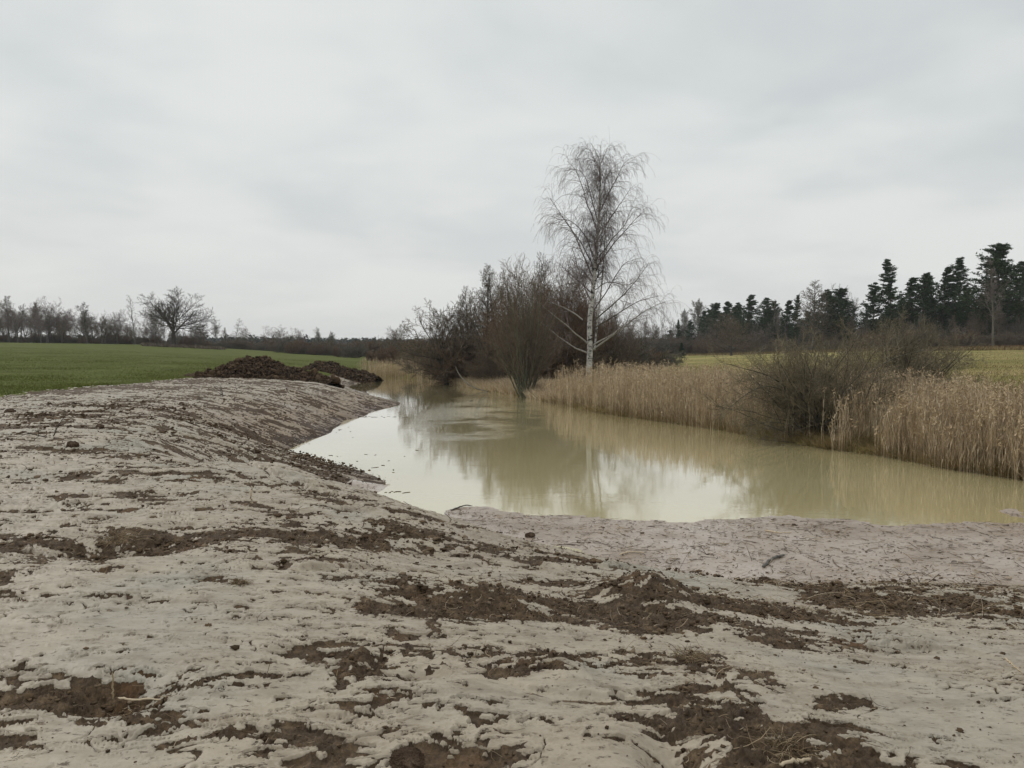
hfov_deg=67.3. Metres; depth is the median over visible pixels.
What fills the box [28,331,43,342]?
bush
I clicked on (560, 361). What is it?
bush
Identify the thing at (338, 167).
sky
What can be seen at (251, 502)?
stick
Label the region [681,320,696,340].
pine tree
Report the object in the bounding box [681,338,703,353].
bush
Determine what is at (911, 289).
pine tree
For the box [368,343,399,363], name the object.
bush
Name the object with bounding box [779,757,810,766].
stick
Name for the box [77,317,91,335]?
bare tree
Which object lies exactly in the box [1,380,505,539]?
twig litter
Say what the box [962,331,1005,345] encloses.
bush
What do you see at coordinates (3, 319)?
bare tree
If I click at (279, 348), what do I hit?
bush
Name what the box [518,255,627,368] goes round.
bare tree
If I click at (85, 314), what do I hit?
bare tree
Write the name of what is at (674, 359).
bush
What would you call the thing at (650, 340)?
bush
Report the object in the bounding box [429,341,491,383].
bush
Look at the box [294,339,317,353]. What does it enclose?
bush
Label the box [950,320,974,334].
bare tree
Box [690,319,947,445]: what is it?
shrub
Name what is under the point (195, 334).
bare tree
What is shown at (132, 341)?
bush
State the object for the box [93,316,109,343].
bare tree
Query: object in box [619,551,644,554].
stick
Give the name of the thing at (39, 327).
bare tree
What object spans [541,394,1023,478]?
bank grass
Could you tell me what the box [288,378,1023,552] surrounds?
pond water
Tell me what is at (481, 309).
alder tree
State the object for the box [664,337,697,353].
bush
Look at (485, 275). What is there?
alder tree
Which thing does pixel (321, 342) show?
bush
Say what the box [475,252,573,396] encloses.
bush
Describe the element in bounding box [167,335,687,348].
distant forest
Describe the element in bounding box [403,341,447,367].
bush
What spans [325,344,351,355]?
bush
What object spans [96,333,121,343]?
bush
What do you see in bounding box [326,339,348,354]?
bush
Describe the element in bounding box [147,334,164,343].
bush
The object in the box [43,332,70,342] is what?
bush
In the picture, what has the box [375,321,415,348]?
bare tree
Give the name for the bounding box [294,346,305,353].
bush
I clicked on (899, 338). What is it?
bush
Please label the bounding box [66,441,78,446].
soil clod
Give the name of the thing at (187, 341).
bush
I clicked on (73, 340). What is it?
bush
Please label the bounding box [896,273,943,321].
pine tree
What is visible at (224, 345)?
bush
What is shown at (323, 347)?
bush
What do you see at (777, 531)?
stick
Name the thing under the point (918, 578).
tuft
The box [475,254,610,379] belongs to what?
bare tree
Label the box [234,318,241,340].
birch tree
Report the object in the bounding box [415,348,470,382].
bush
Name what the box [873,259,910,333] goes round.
pine tree
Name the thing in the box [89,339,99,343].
bush
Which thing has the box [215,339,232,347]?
bush
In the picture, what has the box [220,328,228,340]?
bare tree
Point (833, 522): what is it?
reed litter
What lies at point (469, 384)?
branch
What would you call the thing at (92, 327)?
bare tree
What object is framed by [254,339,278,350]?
bush
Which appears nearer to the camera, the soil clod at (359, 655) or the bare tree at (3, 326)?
the soil clod at (359, 655)
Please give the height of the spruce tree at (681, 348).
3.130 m
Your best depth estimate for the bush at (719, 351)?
225.14 m
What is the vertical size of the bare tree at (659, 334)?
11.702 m
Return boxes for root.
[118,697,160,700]
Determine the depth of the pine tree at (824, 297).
196.34 m
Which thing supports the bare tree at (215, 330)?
on the crop field
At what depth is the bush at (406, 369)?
80.00 m
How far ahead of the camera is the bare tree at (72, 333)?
214.90 m
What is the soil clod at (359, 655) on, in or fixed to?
on the mud bank
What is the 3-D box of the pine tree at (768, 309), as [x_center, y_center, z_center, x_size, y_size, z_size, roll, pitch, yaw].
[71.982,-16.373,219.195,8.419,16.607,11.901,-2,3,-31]
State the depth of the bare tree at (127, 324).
204.65 m
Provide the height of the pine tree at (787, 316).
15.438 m
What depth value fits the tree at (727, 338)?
164.08 m
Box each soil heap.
[191,355,344,388]
[292,360,382,382]
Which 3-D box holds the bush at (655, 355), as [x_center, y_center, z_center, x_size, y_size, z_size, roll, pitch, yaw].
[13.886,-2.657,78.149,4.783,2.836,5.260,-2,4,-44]
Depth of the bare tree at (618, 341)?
63.04 m
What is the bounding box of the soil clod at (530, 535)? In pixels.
[525,532,534,537]
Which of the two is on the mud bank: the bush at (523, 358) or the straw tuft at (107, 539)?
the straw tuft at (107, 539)
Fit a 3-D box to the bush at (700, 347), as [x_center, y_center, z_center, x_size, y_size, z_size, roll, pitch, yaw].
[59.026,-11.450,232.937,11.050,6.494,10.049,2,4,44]
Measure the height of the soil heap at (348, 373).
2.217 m
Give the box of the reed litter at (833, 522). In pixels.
[356,483,1023,583]
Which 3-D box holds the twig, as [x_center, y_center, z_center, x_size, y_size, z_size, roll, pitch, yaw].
[-7.304,0.740,12.034,0.384,0.749,0.673,2,3,31]
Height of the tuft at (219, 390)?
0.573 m
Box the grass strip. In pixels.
[141,342,226,349]
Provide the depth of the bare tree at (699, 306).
260.90 m
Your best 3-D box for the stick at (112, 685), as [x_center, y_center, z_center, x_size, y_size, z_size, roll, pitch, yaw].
[-1.829,1.382,3.522,0.013,0.125,0.015,-1,3,-15]
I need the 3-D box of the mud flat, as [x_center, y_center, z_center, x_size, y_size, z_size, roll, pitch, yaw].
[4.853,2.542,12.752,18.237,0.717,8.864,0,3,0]
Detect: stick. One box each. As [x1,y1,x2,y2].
[111,672,113,697]
[250,486,252,503]
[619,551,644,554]
[765,530,790,532]
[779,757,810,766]
[1005,657,1020,671]
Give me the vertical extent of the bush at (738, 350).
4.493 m
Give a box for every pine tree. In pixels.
[675,320,681,336]
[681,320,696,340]
[687,303,731,340]
[696,311,709,337]
[720,301,735,331]
[723,302,759,343]
[729,295,763,340]
[745,297,775,337]
[752,301,792,339]
[772,300,806,337]
[787,295,804,342]
[802,311,810,340]
[808,288,866,338]
[810,289,855,339]
[845,282,897,336]
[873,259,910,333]
[882,277,938,327]
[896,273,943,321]
[912,301,951,332]
[918,272,938,331]
[921,266,964,332]
[935,257,975,333]
[944,242,1023,335]
[954,284,982,334]
[969,295,1007,336]
[994,261,1023,329]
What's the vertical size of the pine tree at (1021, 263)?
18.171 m
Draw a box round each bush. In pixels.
[0,332,11,342]
[24,335,45,342]
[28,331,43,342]
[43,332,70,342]
[45,334,68,342]
[64,338,77,342]
[71,332,99,343]
[76,337,88,343]
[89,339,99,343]
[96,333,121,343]
[118,336,146,343]
[120,335,131,343]
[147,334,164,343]
[179,335,203,344]
[194,340,207,345]
[213,342,232,347]
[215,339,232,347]
[229,339,254,349]
[252,341,274,350]
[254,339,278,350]
[255,345,266,350]
[269,341,287,352]
[282,339,301,353]
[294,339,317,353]
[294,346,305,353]
[303,342,333,354]
[305,343,322,354]
[306,338,330,345]
[318,344,331,354]
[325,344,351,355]
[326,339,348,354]
[331,345,345,356]
[338,343,373,357]
[339,341,361,347]
[357,338,390,349]
[365,351,376,360]
[366,340,386,355]
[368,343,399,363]
[377,337,422,362]
[394,350,429,376]
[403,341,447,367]
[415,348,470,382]
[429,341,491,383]
[457,338,509,381]
[475,252,573,396]
[502,327,599,380]
[544,339,612,379]
[584,344,638,374]
[628,334,682,371]
[629,337,657,348]
[637,346,672,368]
[644,338,669,344]
[651,335,694,352]
[660,351,687,366]
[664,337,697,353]
[666,339,695,354]
[671,336,699,353]
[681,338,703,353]
[690,337,716,353]
[713,343,733,353]
[729,342,751,353]
[741,333,774,352]
[757,343,778,352]
[868,329,944,347]
[889,329,931,347]
[903,329,954,346]
[936,329,984,346]
[942,330,984,346]
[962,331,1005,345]
[962,338,997,345]
[977,330,1010,345]
[997,331,1023,345]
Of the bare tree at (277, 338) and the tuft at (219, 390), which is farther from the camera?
the bare tree at (277, 338)
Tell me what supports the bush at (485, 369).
on the meadow ground at (701, 360)
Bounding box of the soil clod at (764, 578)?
[756,576,772,582]
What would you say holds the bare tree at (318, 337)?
on the crop field
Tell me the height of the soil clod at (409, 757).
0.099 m
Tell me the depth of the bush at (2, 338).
200.57 m
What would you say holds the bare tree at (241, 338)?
on the crop field
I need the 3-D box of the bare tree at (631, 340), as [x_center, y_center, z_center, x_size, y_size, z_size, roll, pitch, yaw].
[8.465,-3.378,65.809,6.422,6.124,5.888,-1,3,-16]
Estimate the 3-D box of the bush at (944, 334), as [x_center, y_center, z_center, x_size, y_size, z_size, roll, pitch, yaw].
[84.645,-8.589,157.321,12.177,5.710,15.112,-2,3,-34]
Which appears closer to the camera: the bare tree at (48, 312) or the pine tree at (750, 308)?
the bare tree at (48, 312)
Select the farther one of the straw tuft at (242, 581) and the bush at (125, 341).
the bush at (125, 341)
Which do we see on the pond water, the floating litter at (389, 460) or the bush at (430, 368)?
the floating litter at (389, 460)
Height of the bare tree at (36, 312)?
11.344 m
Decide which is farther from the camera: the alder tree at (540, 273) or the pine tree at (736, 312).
the pine tree at (736, 312)
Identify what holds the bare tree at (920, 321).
on the meadow ground at (701, 360)
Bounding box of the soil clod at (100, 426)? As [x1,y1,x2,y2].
[95,424,103,428]
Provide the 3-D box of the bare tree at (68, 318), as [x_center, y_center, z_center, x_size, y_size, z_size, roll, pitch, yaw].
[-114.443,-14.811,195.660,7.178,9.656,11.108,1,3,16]
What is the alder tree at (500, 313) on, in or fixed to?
on the meadow ground at (701, 360)
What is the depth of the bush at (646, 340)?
252.64 m
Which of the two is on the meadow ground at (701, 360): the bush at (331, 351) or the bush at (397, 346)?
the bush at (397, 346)
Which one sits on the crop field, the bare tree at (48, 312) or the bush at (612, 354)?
the bare tree at (48, 312)
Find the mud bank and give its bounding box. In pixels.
[0,375,1023,767]
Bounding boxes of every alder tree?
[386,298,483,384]
[436,286,493,360]
[453,294,481,350]
[461,272,503,363]
[466,263,513,359]
[467,266,520,376]
[526,252,566,313]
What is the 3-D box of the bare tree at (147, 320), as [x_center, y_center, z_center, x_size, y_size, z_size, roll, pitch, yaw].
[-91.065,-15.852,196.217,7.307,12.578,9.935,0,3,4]
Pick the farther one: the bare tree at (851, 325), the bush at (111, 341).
the bush at (111, 341)
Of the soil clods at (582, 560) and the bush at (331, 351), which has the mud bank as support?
the soil clods at (582, 560)
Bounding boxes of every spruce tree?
[676,343,685,357]
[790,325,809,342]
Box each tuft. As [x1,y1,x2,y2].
[78,522,155,556]
[211,383,227,395]
[224,577,256,587]
[663,642,723,664]
[739,721,846,767]
[901,571,940,584]
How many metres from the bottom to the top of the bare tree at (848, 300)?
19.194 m
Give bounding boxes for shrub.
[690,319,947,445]
[791,304,1017,409]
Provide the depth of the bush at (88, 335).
205.76 m
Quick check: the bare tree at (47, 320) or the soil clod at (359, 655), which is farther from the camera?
the bare tree at (47, 320)
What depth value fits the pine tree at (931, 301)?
170.98 m
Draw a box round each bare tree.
[0,296,15,342]
[0,305,30,342]
[0,307,11,329]
[0,311,40,337]
[0,318,20,339]
[2,311,8,342]
[14,303,30,342]
[19,306,74,337]
[25,304,44,332]
[28,302,42,341]
[28,313,49,342]
[30,296,70,342]
[41,314,52,342]
[42,307,80,342]
[52,321,70,342]
[55,313,91,335]
[67,312,102,336]
[68,320,112,343]
[74,302,96,343]
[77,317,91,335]
[90,310,117,343]
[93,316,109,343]
[104,322,125,343]
[108,309,129,343]
[120,321,136,335]
[121,327,146,343]
[123,323,130,335]
[135,297,171,342]
[138,324,163,342]
[149,328,167,340]
[185,324,218,342]
[187,326,204,341]
[212,321,220,338]
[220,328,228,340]
[230,326,266,342]
[261,325,302,343]
[294,329,306,343]
[314,329,322,341]
[329,331,335,343]
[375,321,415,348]
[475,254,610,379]
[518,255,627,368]
[576,294,635,374]
[601,312,647,368]
[639,324,648,339]
[643,320,659,338]
[648,325,670,341]
[668,319,684,339]
[676,308,688,333]
[686,298,705,339]
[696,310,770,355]
[815,323,841,339]
[831,282,859,341]
[844,316,855,339]
[863,315,869,335]
[915,313,926,328]
[922,316,943,335]
[947,314,957,333]
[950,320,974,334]
[964,313,988,337]
[989,307,1007,336]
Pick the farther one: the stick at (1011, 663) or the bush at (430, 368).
the bush at (430, 368)
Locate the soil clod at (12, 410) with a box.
[4,408,15,412]
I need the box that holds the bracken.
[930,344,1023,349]
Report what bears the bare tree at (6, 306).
on the crop field
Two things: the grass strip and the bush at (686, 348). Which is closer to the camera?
the grass strip
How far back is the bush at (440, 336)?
66.91 m
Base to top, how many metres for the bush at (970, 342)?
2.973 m
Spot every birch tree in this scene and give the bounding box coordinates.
[126,295,137,344]
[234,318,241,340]
[516,135,694,381]
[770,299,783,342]
[977,258,1009,346]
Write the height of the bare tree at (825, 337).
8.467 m
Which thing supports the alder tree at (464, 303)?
on the meadow ground at (701, 360)
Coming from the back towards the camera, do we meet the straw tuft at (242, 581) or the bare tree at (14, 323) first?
the bare tree at (14, 323)
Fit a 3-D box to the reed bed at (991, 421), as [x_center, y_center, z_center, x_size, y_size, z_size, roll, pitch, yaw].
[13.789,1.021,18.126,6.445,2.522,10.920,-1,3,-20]
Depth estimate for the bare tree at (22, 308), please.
200.16 m
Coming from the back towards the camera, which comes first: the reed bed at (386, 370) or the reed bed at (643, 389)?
the reed bed at (386, 370)
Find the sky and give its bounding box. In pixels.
[0,0,1023,340]
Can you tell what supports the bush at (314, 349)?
on the crop field
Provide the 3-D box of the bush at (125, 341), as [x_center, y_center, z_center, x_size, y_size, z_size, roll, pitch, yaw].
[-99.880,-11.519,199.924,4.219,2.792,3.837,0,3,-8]
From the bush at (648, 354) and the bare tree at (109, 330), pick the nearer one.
the bush at (648, 354)
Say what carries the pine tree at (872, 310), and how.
on the meadow ground at (701, 360)
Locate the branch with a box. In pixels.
[455,366,487,391]
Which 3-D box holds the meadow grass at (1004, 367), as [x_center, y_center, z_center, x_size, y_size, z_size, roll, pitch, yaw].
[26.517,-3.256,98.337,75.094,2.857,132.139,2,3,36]
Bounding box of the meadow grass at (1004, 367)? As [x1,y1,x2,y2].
[599,350,1023,393]
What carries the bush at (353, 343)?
on the crop field
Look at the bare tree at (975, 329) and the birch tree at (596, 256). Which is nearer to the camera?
the birch tree at (596, 256)
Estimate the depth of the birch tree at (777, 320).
204.18 m
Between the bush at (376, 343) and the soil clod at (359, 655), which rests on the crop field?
the bush at (376, 343)
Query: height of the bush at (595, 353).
3.893 m
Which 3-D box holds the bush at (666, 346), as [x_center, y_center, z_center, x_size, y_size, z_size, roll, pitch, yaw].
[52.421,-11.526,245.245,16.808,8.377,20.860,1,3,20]
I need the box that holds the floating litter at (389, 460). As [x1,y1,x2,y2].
[329,392,472,492]
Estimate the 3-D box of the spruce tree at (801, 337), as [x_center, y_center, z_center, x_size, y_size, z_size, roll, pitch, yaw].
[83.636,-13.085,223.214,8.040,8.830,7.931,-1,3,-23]
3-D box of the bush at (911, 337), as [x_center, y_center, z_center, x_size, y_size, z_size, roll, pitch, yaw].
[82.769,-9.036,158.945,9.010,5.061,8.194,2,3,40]
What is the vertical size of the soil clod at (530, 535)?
0.116 m
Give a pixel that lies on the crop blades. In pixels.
(62, 384)
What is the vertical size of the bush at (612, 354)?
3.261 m
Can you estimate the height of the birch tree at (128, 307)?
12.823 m
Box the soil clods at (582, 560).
[0,400,1023,767]
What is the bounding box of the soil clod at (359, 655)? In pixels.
[354,652,370,658]
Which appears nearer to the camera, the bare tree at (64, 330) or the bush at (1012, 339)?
the bush at (1012, 339)
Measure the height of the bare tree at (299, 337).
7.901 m
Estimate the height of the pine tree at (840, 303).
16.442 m
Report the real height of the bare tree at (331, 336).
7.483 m
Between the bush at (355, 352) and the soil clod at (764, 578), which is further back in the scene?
the bush at (355, 352)
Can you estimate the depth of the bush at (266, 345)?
210.18 m
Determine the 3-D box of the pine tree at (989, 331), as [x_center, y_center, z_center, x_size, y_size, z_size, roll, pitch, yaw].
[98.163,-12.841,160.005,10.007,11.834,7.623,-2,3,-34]
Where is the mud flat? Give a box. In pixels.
[346,480,1023,583]
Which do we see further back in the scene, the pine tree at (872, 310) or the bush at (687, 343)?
the bush at (687, 343)
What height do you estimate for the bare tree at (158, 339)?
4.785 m
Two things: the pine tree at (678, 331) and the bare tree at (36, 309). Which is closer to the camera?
the bare tree at (36, 309)
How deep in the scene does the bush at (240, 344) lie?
213.08 m
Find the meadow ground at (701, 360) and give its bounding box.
[375,350,1023,473]
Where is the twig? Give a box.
[16,409,71,439]
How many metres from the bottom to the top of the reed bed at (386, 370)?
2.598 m
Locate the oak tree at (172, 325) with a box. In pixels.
[134,286,220,344]
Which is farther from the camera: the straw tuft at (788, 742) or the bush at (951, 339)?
the bush at (951, 339)
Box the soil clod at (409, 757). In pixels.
[388,746,424,767]
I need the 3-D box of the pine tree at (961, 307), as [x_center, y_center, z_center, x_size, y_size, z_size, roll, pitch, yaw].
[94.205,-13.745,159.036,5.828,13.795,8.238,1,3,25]
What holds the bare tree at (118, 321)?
on the crop field
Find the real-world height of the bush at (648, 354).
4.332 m
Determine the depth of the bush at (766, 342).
212.73 m
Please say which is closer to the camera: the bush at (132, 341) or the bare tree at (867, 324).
the bare tree at (867, 324)
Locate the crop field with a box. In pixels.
[0,342,376,396]
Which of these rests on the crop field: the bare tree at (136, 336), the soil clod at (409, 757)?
the bare tree at (136, 336)
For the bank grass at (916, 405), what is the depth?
32.77 m
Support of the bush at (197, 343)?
on the crop field
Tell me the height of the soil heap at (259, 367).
2.252 m
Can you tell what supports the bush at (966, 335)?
on the meadow ground at (701, 360)
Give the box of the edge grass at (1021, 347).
[652,345,1023,355]
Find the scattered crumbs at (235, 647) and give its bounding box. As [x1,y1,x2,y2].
[1,383,1020,766]
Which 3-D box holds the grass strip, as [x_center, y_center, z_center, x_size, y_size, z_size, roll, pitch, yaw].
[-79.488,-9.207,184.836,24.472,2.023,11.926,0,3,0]
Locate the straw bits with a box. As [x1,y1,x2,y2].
[1,431,1023,767]
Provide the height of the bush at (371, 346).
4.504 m
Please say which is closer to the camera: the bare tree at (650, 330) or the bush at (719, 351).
the bush at (719, 351)
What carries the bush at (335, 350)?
on the crop field
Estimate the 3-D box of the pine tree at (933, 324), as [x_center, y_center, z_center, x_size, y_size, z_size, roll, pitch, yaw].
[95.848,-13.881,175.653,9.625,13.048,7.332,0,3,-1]
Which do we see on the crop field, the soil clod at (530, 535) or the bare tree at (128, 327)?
the bare tree at (128, 327)
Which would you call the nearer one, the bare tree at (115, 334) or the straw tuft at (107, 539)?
the straw tuft at (107, 539)
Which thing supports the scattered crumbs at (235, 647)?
on the mud bank
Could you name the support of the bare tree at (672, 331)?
on the meadow ground at (701, 360)
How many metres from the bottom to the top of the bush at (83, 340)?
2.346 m
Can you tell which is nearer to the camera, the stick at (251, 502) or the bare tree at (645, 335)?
the stick at (251, 502)
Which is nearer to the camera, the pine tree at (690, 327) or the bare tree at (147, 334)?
the bare tree at (147, 334)
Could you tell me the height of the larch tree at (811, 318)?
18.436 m
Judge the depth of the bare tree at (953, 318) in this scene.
154.88 m
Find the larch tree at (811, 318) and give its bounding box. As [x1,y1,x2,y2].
[790,280,845,349]
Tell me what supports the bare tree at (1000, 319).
on the meadow ground at (701, 360)
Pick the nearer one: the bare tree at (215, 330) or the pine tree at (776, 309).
the pine tree at (776, 309)
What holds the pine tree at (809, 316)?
on the meadow ground at (701, 360)
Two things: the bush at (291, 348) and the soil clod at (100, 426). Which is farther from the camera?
the bush at (291, 348)
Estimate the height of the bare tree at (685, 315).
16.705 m
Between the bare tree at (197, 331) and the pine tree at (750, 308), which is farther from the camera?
the pine tree at (750, 308)
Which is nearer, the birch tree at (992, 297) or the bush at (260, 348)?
the birch tree at (992, 297)
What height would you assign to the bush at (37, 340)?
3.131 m
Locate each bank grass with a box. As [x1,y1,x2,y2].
[428,373,606,401]
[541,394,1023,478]
[659,369,1023,413]
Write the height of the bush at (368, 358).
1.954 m
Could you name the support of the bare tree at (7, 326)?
on the crop field
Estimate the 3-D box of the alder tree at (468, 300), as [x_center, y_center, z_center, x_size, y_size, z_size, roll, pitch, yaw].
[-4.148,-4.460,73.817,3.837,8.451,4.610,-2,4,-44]
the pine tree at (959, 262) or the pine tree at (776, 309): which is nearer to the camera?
the pine tree at (959, 262)
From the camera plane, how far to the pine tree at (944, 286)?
166.28 m
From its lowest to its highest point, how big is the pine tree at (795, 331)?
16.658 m
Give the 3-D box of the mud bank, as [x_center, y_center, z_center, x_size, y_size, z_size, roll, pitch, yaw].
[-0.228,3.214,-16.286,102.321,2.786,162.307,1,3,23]
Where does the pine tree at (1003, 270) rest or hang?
on the meadow ground at (701, 360)
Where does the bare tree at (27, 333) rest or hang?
on the crop field
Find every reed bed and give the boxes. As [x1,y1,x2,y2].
[356,357,454,381]
[541,357,992,451]
[851,371,1023,481]
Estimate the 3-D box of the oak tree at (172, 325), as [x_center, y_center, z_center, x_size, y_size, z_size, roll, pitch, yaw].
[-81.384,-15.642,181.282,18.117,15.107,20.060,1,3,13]
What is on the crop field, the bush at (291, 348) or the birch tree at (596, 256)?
the bush at (291, 348)
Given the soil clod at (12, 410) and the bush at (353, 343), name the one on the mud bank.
the soil clod at (12, 410)
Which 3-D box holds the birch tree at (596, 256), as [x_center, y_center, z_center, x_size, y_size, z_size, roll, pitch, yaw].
[5.975,-8.646,53.702,13.467,18.876,6.921,0,3,0]
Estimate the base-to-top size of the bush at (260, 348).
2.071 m
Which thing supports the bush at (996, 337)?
on the meadow ground at (701, 360)
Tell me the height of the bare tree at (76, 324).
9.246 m
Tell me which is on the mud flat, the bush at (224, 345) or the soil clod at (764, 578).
the soil clod at (764, 578)
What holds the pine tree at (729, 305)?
on the meadow ground at (701, 360)
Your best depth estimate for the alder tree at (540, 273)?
63.21 m
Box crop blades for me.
[0,347,374,394]
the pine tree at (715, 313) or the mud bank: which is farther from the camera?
the pine tree at (715, 313)
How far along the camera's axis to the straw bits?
5.25 m
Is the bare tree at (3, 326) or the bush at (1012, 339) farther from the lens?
the bare tree at (3, 326)
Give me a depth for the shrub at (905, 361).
28.13 m
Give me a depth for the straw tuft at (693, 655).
4.40 m
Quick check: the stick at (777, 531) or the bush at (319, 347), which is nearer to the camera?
the stick at (777, 531)
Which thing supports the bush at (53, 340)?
on the crop field
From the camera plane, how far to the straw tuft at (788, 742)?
3.16 m
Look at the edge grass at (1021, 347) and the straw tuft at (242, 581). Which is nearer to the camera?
the straw tuft at (242, 581)
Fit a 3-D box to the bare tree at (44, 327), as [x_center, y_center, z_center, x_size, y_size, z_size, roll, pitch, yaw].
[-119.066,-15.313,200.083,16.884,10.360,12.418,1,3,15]
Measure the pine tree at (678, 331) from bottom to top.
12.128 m

